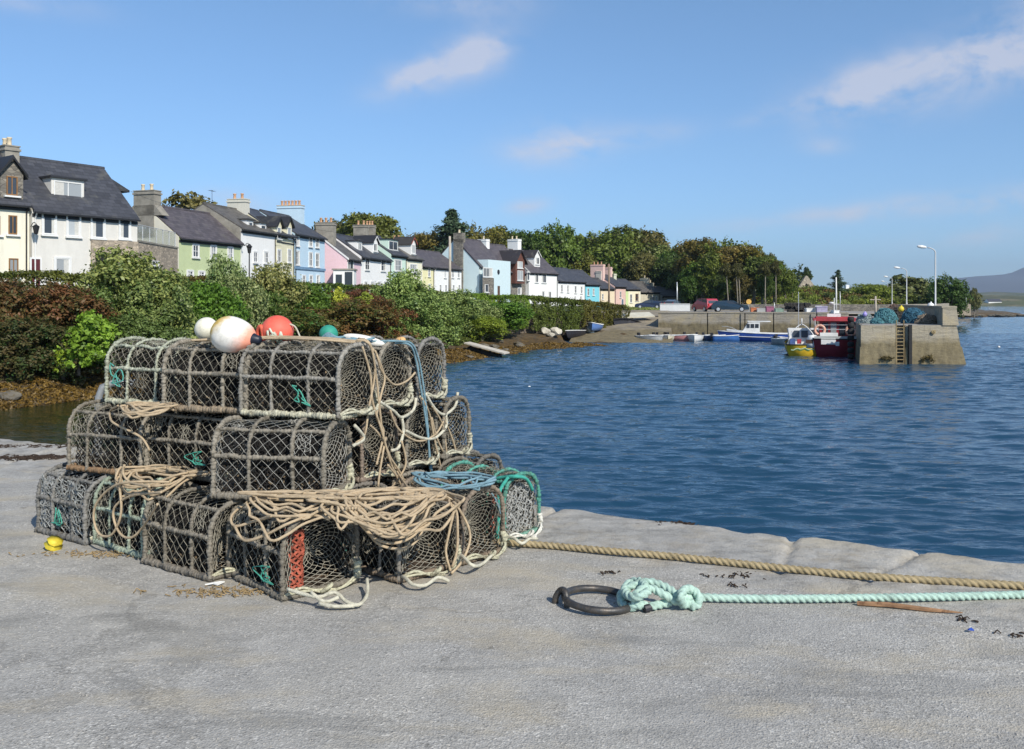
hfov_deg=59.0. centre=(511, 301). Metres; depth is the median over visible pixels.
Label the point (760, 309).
fish crate
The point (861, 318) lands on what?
net heap
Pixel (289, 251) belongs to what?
window
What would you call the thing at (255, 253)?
window
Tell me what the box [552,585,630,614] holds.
mooring ring
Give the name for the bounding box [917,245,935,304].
street lamp
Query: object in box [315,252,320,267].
window
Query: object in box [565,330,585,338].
rowing boat
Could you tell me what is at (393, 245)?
dormer window
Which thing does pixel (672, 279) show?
broadleaf tree
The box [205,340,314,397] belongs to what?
lobster pot
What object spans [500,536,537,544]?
lashing rope
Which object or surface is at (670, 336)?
dinghy
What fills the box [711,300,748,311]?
parked car
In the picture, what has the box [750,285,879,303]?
scrub
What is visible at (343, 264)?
pink house
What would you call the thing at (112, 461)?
lobster pot
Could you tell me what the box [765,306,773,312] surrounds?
fish crate
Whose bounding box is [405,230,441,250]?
broadleaf tree
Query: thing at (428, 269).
yellow house
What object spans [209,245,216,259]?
window
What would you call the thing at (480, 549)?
lobster pot
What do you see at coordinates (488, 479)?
blue rope
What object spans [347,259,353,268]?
window
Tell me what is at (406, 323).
shrub
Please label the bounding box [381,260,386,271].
window
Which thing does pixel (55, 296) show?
shrub
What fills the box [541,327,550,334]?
pale rock
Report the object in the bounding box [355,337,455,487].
hanging rope
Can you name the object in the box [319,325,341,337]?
buoy
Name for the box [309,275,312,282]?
window
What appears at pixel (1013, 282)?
mountain
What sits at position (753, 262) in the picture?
broadleaf tree
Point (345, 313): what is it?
shrub
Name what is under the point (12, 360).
shrub
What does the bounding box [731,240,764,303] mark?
broadleaf tree
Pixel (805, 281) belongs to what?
ruined house
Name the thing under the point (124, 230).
window
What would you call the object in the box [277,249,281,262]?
window
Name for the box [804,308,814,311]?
fish crate
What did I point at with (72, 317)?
shrub
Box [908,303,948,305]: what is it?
sea wall
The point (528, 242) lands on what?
broadleaf tree
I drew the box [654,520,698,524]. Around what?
dried seaweed
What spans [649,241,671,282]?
broadleaf tree
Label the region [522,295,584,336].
hedge
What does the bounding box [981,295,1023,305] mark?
shore
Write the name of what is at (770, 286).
broadleaf tree
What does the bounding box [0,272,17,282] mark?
hedge
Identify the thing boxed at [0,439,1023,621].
quay coping
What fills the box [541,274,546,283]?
window
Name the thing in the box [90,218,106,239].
window
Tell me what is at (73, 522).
lobster pot
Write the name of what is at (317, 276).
window
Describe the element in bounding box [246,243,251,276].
village lamp
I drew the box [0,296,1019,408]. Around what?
terrain
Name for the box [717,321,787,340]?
boat
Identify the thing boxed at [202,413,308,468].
lobster pot
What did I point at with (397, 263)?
window
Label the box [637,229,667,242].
broadleaf tree
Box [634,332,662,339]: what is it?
dinghy
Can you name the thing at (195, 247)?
window
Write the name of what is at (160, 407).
rope coil
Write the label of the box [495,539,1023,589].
mooring rope
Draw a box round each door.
[29,257,41,287]
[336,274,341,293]
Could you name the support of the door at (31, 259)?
in the grey house at (78, 212)
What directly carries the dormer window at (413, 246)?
in the cream house at (407, 246)
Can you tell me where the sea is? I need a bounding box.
[0,307,1023,563]
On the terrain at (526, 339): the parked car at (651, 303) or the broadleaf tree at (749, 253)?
the broadleaf tree at (749, 253)
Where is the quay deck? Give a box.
[0,469,1023,748]
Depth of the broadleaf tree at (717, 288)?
173.03 m
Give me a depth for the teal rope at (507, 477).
5.99 m
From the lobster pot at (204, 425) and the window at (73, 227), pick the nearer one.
the lobster pot at (204, 425)
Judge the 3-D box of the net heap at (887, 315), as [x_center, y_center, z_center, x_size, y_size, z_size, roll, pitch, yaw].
[26.999,1.018,65.512,1.803,1.187,1.709,0,0,0]
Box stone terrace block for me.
[137,224,178,272]
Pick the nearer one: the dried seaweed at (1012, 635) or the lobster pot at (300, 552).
the dried seaweed at (1012, 635)
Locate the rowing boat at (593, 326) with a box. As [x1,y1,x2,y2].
[588,322,603,330]
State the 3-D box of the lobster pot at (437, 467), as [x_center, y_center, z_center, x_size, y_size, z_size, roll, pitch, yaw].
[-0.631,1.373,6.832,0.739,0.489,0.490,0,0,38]
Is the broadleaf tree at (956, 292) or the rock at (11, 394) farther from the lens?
the broadleaf tree at (956, 292)
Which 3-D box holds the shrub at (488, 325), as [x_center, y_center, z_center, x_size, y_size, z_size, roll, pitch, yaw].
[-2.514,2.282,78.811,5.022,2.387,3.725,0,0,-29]
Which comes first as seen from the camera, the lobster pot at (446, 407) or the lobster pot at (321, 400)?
the lobster pot at (321, 400)
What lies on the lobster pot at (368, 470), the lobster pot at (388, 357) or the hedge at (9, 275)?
the lobster pot at (388, 357)
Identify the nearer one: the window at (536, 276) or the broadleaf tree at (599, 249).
the window at (536, 276)
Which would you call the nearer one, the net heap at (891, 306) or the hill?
the net heap at (891, 306)
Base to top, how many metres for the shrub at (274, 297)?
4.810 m
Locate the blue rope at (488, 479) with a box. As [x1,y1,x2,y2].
[332,336,500,513]
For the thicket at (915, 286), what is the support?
on the terrain at (526, 339)
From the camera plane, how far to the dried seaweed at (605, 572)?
5.32 m
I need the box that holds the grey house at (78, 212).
[0,153,140,287]
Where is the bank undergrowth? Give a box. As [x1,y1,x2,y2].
[29,291,493,345]
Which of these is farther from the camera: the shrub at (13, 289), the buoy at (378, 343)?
the shrub at (13, 289)
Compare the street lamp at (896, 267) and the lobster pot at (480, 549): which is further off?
the street lamp at (896, 267)
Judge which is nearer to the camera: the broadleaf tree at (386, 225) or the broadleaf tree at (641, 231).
the broadleaf tree at (386, 225)
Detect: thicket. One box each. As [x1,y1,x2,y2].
[848,282,896,299]
[851,299,864,303]
[859,293,890,303]
[881,274,930,300]
[889,294,921,303]
[917,299,934,303]
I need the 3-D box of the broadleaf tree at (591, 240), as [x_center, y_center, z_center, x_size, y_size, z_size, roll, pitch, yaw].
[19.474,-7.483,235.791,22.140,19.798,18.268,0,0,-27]
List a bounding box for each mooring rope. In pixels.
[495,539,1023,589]
[616,577,1023,612]
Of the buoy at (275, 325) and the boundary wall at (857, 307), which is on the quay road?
the boundary wall at (857, 307)
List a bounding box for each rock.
[0,390,21,400]
[489,344,499,348]
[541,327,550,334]
[547,332,554,336]
[550,327,561,335]
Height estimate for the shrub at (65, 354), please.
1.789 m
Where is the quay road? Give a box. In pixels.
[668,311,874,313]
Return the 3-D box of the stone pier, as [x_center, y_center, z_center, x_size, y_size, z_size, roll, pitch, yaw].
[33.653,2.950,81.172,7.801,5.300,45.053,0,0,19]
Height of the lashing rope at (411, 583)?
0.052 m
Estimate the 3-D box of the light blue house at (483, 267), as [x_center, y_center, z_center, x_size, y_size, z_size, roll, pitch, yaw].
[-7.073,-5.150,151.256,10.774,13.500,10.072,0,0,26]
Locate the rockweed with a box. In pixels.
[0,341,607,409]
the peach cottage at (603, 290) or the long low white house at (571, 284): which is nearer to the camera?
the long low white house at (571, 284)
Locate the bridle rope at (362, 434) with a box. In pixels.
[352,392,458,471]
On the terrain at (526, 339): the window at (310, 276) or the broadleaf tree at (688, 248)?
the broadleaf tree at (688, 248)
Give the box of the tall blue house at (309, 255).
[259,200,327,288]
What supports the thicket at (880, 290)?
on the terrain at (526, 339)
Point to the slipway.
(646, 326)
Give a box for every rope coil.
[92,464,209,538]
[108,401,177,450]
[229,486,470,573]
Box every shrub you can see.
[0,277,61,374]
[0,280,120,374]
[0,315,99,386]
[16,326,133,380]
[46,309,121,375]
[48,340,75,372]
[56,286,133,369]
[66,280,152,357]
[71,244,198,361]
[108,311,194,374]
[113,270,200,358]
[175,276,251,321]
[181,305,218,336]
[205,251,249,317]
[221,271,271,335]
[249,260,310,314]
[254,286,301,335]
[265,308,340,344]
[277,282,334,316]
[300,298,399,339]
[310,283,332,301]
[328,288,390,303]
[331,286,349,302]
[332,295,421,342]
[355,291,373,303]
[362,267,441,336]
[381,294,421,340]
[389,290,461,348]
[428,311,466,344]
[434,289,498,341]
[458,298,504,337]
[464,315,511,340]
[487,302,536,336]
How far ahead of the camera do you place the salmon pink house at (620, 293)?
192.31 m
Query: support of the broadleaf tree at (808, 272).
on the terrain at (526, 339)
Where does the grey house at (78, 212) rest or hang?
on the terrain at (526, 339)
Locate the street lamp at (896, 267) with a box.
[894,266,907,303]
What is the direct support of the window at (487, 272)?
in the light blue house at (483, 267)
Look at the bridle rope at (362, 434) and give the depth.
6.09 m
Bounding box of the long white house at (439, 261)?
[416,241,462,292]
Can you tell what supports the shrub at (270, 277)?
on the terrain at (526, 339)
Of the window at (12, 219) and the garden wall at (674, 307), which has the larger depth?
the garden wall at (674, 307)
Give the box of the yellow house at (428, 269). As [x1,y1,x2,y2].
[416,253,435,289]
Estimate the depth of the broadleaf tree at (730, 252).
180.34 m
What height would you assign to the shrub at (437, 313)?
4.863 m
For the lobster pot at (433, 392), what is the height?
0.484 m
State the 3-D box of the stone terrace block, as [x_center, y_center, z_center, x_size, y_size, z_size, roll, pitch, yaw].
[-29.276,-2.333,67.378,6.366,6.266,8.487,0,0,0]
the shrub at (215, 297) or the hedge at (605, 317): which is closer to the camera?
the shrub at (215, 297)
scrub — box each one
[743,286,889,303]
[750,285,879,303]
[755,284,864,303]
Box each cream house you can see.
[0,137,31,289]
[248,208,297,278]
[393,235,424,282]
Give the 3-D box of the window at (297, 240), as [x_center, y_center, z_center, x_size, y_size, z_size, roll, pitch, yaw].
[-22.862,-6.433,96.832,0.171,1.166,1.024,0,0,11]
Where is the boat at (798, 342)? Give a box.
[783,292,816,356]
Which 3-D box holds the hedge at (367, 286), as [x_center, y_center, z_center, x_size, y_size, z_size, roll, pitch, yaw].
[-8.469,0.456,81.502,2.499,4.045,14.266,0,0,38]
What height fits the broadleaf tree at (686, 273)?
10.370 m
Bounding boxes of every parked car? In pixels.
[635,300,661,307]
[664,300,680,303]
[691,299,717,311]
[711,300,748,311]
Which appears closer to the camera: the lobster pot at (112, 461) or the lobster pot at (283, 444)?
the lobster pot at (283, 444)
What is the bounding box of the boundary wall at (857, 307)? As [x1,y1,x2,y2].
[690,304,890,310]
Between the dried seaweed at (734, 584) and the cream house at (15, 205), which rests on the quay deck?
the dried seaweed at (734, 584)
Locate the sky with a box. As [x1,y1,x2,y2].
[0,0,1023,287]
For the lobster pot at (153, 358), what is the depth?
6.24 m
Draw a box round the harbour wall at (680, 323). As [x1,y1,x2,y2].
[658,312,848,334]
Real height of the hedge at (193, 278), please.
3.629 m
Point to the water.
(1001, 306)
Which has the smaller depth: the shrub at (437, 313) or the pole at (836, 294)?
the shrub at (437, 313)
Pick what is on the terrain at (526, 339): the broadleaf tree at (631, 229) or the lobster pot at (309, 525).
the broadleaf tree at (631, 229)
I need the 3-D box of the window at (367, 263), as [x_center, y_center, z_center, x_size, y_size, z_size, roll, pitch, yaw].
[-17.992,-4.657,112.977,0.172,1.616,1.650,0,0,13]
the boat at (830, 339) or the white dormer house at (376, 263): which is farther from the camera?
the white dormer house at (376, 263)
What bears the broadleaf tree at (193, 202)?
on the terrain at (526, 339)
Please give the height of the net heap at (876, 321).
0.507 m
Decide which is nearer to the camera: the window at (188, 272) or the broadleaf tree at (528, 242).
the window at (188, 272)
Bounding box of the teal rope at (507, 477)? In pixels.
[495,475,533,538]
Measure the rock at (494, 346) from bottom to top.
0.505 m
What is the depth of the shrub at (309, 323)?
54.65 m
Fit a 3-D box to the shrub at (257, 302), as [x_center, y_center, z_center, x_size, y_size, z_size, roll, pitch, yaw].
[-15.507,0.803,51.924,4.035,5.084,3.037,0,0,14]
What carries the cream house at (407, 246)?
on the terrain at (526, 339)
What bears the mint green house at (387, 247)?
on the terrain at (526, 339)
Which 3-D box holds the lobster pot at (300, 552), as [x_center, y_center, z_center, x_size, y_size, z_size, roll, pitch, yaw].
[-1.245,1.370,5.197,0.536,0.487,0.773,0,0,-43]
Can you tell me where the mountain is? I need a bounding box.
[929,268,1023,292]
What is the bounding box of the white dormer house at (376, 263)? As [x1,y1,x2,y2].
[336,221,393,290]
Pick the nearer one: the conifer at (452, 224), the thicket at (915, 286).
the conifer at (452, 224)
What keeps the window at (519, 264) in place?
in the stone house at (517, 260)
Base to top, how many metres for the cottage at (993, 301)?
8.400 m
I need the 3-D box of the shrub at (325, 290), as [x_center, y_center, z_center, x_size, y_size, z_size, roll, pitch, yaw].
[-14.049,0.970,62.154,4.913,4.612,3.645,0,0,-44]
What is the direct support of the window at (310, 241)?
in the tall blue house at (309, 255)
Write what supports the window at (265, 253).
in the tall white house at (237, 221)
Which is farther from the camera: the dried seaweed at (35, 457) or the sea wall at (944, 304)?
the sea wall at (944, 304)
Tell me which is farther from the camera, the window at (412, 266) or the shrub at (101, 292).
the window at (412, 266)
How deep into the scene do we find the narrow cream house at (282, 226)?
93.12 m
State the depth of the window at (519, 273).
156.60 m
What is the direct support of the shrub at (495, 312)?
on the terrain at (526, 339)
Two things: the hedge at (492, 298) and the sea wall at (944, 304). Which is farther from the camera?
the sea wall at (944, 304)
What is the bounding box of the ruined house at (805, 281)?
[798,276,813,287]
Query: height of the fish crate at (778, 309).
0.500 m
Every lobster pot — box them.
[34,461,149,545]
[66,399,194,475]
[92,475,200,558]
[104,336,214,404]
[141,481,272,582]
[144,411,268,482]
[159,338,291,415]
[176,478,276,524]
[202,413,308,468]
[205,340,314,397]
[209,414,354,502]
[224,500,361,601]
[237,340,379,420]
[242,478,350,545]
[278,410,400,482]
[293,337,413,410]
[329,461,425,537]
[332,480,461,584]
[338,335,447,402]
[355,400,440,469]
[390,395,472,459]
[400,474,508,566]
[409,456,471,504]
[440,449,503,482]
[440,460,542,539]
[895,312,902,316]
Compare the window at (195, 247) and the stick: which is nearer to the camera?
the stick
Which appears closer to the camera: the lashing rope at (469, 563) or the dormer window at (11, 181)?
the lashing rope at (469, 563)
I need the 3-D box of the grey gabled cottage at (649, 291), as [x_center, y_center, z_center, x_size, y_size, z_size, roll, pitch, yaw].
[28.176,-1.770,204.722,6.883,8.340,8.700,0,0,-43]
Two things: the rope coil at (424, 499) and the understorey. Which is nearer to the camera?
the rope coil at (424, 499)
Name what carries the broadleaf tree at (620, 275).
on the terrain at (526, 339)
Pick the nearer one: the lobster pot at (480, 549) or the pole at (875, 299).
the lobster pot at (480, 549)
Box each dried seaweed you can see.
[0,443,89,447]
[0,454,103,460]
[8,548,139,558]
[133,583,263,598]
[600,570,620,574]
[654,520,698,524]
[700,571,765,579]
[728,582,746,587]
[956,614,978,622]
[994,629,1023,637]
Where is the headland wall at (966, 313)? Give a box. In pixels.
[957,304,970,315]
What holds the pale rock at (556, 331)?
on the terrain at (526, 339)
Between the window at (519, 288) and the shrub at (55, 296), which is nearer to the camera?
the shrub at (55, 296)
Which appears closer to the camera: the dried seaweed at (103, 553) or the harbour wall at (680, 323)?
the dried seaweed at (103, 553)
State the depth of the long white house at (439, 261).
141.36 m
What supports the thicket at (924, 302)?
on the terrain at (526, 339)
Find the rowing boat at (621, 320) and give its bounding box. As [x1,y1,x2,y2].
[612,318,641,324]
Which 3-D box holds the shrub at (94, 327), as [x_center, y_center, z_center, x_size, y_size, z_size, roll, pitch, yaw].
[-19.108,1.805,40.456,2.930,2.972,2.681,0,0,38]
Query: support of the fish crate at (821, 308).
on the quay road
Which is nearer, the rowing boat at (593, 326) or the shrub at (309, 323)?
the shrub at (309, 323)
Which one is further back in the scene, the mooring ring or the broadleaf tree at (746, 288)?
the broadleaf tree at (746, 288)
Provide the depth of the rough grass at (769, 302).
169.89 m
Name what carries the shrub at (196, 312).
on the terrain at (526, 339)
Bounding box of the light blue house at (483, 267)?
[441,230,509,301]
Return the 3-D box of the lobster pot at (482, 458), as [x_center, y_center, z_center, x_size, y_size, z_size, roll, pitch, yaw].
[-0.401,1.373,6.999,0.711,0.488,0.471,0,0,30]
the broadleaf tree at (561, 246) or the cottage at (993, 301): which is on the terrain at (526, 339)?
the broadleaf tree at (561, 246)
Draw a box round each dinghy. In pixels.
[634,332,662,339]
[663,332,689,340]
[667,332,674,339]
[687,332,703,341]
[702,332,710,340]
[710,333,739,340]
[771,335,787,344]
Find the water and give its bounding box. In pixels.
[980,306,1023,306]
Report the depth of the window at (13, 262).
56.22 m
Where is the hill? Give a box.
[979,292,1023,295]
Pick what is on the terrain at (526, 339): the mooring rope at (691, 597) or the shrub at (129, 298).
the shrub at (129, 298)
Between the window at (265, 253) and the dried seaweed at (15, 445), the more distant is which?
the window at (265, 253)
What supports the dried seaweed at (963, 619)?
on the quay deck
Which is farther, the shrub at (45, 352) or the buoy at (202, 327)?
the shrub at (45, 352)
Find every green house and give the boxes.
[132,184,244,278]
[366,221,408,279]
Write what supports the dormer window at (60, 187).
in the grey house at (78, 212)
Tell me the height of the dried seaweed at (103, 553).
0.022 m
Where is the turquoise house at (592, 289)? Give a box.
[569,269,600,301]
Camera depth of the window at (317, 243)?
101.90 m
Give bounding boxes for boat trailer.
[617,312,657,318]
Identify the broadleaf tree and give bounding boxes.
[162,189,216,209]
[311,218,341,230]
[336,208,405,238]
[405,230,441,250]
[464,222,504,244]
[480,224,512,248]
[503,229,545,258]
[531,218,585,268]
[567,248,599,275]
[574,225,644,273]
[576,234,601,248]
[598,257,626,278]
[604,224,653,279]
[622,251,658,281]
[625,225,672,254]
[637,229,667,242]
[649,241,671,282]
[649,254,676,290]
[652,251,672,283]
[664,245,683,260]
[666,252,685,303]
[671,236,722,298]
[675,261,704,300]
[678,275,701,303]
[693,250,729,298]
[694,235,747,300]
[704,273,731,300]
[713,244,757,302]
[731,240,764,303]
[731,247,774,303]
[732,274,754,303]
[743,254,780,303]
[755,276,774,301]
[761,261,784,303]
[773,267,798,302]
[803,267,811,279]
[922,271,975,316]
[967,288,982,316]
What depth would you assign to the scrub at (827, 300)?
182.44 m
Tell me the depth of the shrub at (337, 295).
61.79 m
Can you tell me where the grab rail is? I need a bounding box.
[94,379,134,456]
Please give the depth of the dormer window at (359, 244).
113.88 m
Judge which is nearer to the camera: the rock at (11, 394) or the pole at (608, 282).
the rock at (11, 394)
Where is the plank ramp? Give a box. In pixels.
[464,342,509,356]
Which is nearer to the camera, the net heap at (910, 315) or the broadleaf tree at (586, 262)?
the net heap at (910, 315)
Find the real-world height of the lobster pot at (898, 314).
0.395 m
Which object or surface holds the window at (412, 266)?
in the cream house at (407, 246)
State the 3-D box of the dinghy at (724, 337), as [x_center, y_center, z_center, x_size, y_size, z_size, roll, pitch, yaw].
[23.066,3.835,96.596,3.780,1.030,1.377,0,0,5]
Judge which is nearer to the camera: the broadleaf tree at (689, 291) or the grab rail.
the grab rail
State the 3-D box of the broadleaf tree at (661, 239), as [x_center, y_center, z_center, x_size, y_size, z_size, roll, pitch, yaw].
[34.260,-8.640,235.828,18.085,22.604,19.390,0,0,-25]
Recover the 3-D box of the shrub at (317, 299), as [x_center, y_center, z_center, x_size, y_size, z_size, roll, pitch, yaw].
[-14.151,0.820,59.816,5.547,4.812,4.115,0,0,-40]
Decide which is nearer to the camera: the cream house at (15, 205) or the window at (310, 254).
the cream house at (15, 205)
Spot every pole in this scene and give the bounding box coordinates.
[448,236,450,290]
[608,264,609,301]
[676,282,677,299]
[835,277,836,309]
[870,296,880,314]
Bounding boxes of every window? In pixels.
[4,176,20,197]
[6,215,20,236]
[9,258,20,278]
[40,214,58,236]
[53,256,71,273]
[54,180,81,196]
[65,216,82,238]
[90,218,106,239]
[118,220,132,240]
[186,269,193,275]
[191,243,200,258]
[198,270,205,277]
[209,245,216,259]
[227,246,234,260]
[253,251,258,263]
[263,251,269,264]
[277,227,282,239]
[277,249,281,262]
[287,227,292,239]
[287,249,292,263]
[295,236,300,246]
[295,250,300,265]
[308,237,313,247]
[308,252,313,267]
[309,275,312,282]
[315,238,319,248]
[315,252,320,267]
[316,275,319,282]
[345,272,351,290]
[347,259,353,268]
[358,243,362,250]
[365,259,370,270]
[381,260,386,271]
[389,241,397,250]
[394,259,401,271]
[410,264,416,273]
[412,245,415,254]
[483,267,492,277]
[517,261,523,268]
[517,270,522,280]
[518,287,521,294]
[534,274,538,282]
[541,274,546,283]
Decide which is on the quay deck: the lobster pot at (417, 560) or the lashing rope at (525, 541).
the lobster pot at (417, 560)
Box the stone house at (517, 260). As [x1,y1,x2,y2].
[477,236,529,302]
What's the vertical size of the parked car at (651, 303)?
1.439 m
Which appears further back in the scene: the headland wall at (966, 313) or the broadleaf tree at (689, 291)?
the headland wall at (966, 313)
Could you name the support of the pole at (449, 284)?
on the terrain at (526, 339)
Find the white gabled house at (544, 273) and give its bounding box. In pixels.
[507,236,558,305]
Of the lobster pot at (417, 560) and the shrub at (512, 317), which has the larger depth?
the shrub at (512, 317)
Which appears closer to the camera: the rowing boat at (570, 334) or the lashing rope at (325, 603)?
the lashing rope at (325, 603)
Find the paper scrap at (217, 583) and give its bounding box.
[205,581,224,585]
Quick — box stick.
[857,601,962,612]
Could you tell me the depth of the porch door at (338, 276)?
103.58 m
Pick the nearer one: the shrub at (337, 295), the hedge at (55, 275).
the hedge at (55, 275)
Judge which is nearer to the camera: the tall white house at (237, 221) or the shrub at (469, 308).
the shrub at (469, 308)
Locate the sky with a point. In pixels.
(850, 137)
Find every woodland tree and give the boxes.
[718,263,732,299]
[729,263,741,301]
[733,263,743,303]
[757,262,770,303]
[769,260,781,303]
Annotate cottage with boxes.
[592,271,615,303]
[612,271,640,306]
[629,276,659,302]
[649,280,681,303]
[984,299,1001,302]
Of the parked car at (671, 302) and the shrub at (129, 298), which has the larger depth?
the parked car at (671, 302)
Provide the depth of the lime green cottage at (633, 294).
197.00 m
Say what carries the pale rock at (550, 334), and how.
on the terrain at (526, 339)
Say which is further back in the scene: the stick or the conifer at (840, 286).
the conifer at (840, 286)
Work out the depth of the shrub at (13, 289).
40.69 m
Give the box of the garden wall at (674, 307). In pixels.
[660,304,689,310]
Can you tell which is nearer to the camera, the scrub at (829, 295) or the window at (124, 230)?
the window at (124, 230)
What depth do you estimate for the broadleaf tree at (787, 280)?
173.17 m
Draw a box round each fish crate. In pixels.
[756,308,764,311]
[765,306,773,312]
[774,308,783,311]
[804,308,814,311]
[816,306,827,312]
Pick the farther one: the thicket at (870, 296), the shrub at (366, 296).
the thicket at (870, 296)
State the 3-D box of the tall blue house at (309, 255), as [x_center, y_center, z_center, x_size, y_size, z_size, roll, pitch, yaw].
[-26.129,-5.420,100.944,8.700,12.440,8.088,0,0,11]
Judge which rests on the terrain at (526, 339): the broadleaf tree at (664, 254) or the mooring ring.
the broadleaf tree at (664, 254)
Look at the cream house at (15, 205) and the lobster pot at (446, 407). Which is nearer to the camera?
the lobster pot at (446, 407)
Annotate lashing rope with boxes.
[286,577,369,608]
[394,573,449,587]
[456,553,492,567]
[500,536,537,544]
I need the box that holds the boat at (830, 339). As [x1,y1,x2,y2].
[811,298,856,356]
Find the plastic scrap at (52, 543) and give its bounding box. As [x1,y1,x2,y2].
[44,535,63,550]
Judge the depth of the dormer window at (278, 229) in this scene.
91.65 m
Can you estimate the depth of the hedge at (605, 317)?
104.31 m
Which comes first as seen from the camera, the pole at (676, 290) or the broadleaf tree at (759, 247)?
the pole at (676, 290)
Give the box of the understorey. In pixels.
[673,263,813,303]
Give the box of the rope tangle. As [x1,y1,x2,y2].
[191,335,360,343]
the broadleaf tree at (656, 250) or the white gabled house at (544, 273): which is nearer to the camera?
the white gabled house at (544, 273)
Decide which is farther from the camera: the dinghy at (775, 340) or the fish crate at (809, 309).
the fish crate at (809, 309)
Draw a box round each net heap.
[855,313,872,323]
[870,318,884,323]
[874,308,897,323]
[886,303,898,309]
[900,307,923,323]
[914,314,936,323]
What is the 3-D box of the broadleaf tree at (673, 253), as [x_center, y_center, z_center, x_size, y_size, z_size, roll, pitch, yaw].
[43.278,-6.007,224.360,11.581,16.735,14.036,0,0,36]
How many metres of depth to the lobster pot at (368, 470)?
6.00 m
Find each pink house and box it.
[314,218,363,293]
[590,262,626,304]
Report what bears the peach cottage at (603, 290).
on the terrain at (526, 339)
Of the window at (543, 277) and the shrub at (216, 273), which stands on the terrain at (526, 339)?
the shrub at (216, 273)
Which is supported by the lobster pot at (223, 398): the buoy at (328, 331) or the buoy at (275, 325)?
the buoy at (275, 325)
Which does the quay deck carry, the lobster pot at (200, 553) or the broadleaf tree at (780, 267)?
the lobster pot at (200, 553)
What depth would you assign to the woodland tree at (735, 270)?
166.83 m
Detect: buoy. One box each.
[194,317,214,338]
[210,316,261,352]
[255,315,299,347]
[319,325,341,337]
[343,334,384,346]
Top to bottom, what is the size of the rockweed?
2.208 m
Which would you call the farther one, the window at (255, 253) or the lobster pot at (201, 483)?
the window at (255, 253)
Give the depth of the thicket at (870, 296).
175.09 m
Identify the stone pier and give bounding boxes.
[847,304,965,364]
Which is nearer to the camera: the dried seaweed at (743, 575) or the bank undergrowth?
the dried seaweed at (743, 575)
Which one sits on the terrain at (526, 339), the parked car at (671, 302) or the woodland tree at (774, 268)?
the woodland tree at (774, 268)
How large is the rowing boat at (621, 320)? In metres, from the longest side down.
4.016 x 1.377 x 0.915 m
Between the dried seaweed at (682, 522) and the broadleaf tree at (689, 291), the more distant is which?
the broadleaf tree at (689, 291)
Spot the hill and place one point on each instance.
(1003, 293)
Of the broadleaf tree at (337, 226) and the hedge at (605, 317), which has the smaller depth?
the hedge at (605, 317)
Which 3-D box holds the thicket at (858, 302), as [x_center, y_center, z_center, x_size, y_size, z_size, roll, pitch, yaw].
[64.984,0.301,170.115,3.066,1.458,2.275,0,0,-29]
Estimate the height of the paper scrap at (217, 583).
0.012 m
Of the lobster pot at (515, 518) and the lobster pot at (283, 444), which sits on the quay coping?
the lobster pot at (515, 518)
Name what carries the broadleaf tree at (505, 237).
on the terrain at (526, 339)
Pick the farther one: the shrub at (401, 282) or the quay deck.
the shrub at (401, 282)
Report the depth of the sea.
28.66 m
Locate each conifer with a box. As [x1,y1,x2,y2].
[428,208,473,252]
[827,270,850,292]
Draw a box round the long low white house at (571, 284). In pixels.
[553,267,585,305]
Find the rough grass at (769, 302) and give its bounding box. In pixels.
[630,295,852,309]
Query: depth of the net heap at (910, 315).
65.07 m
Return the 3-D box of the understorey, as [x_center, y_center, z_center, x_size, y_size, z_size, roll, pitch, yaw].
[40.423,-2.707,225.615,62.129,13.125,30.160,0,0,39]
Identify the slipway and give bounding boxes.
[569,310,672,342]
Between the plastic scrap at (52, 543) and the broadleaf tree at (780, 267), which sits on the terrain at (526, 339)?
the broadleaf tree at (780, 267)
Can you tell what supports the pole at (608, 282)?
on the terrain at (526, 339)
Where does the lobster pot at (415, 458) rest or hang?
on the lobster pot at (388, 481)
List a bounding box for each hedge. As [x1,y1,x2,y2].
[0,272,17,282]
[3,268,107,291]
[184,275,207,285]
[292,281,363,293]
[354,284,470,298]
[471,292,530,333]
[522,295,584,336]
[573,299,630,327]
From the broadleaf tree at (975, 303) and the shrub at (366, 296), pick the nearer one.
the shrub at (366, 296)
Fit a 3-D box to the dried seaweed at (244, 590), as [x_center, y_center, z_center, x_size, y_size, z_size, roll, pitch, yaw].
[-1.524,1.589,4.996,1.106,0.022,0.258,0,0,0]
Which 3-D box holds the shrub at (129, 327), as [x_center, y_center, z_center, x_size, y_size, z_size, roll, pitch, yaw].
[-18.062,1.939,43.622,5.141,3.269,3.946,0,0,37]
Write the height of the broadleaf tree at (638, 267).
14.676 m
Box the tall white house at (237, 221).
[194,190,278,278]
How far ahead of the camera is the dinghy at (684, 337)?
96.78 m
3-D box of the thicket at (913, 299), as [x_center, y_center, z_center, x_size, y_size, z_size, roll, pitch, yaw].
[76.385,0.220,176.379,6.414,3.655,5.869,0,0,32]
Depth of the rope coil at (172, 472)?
5.62 m

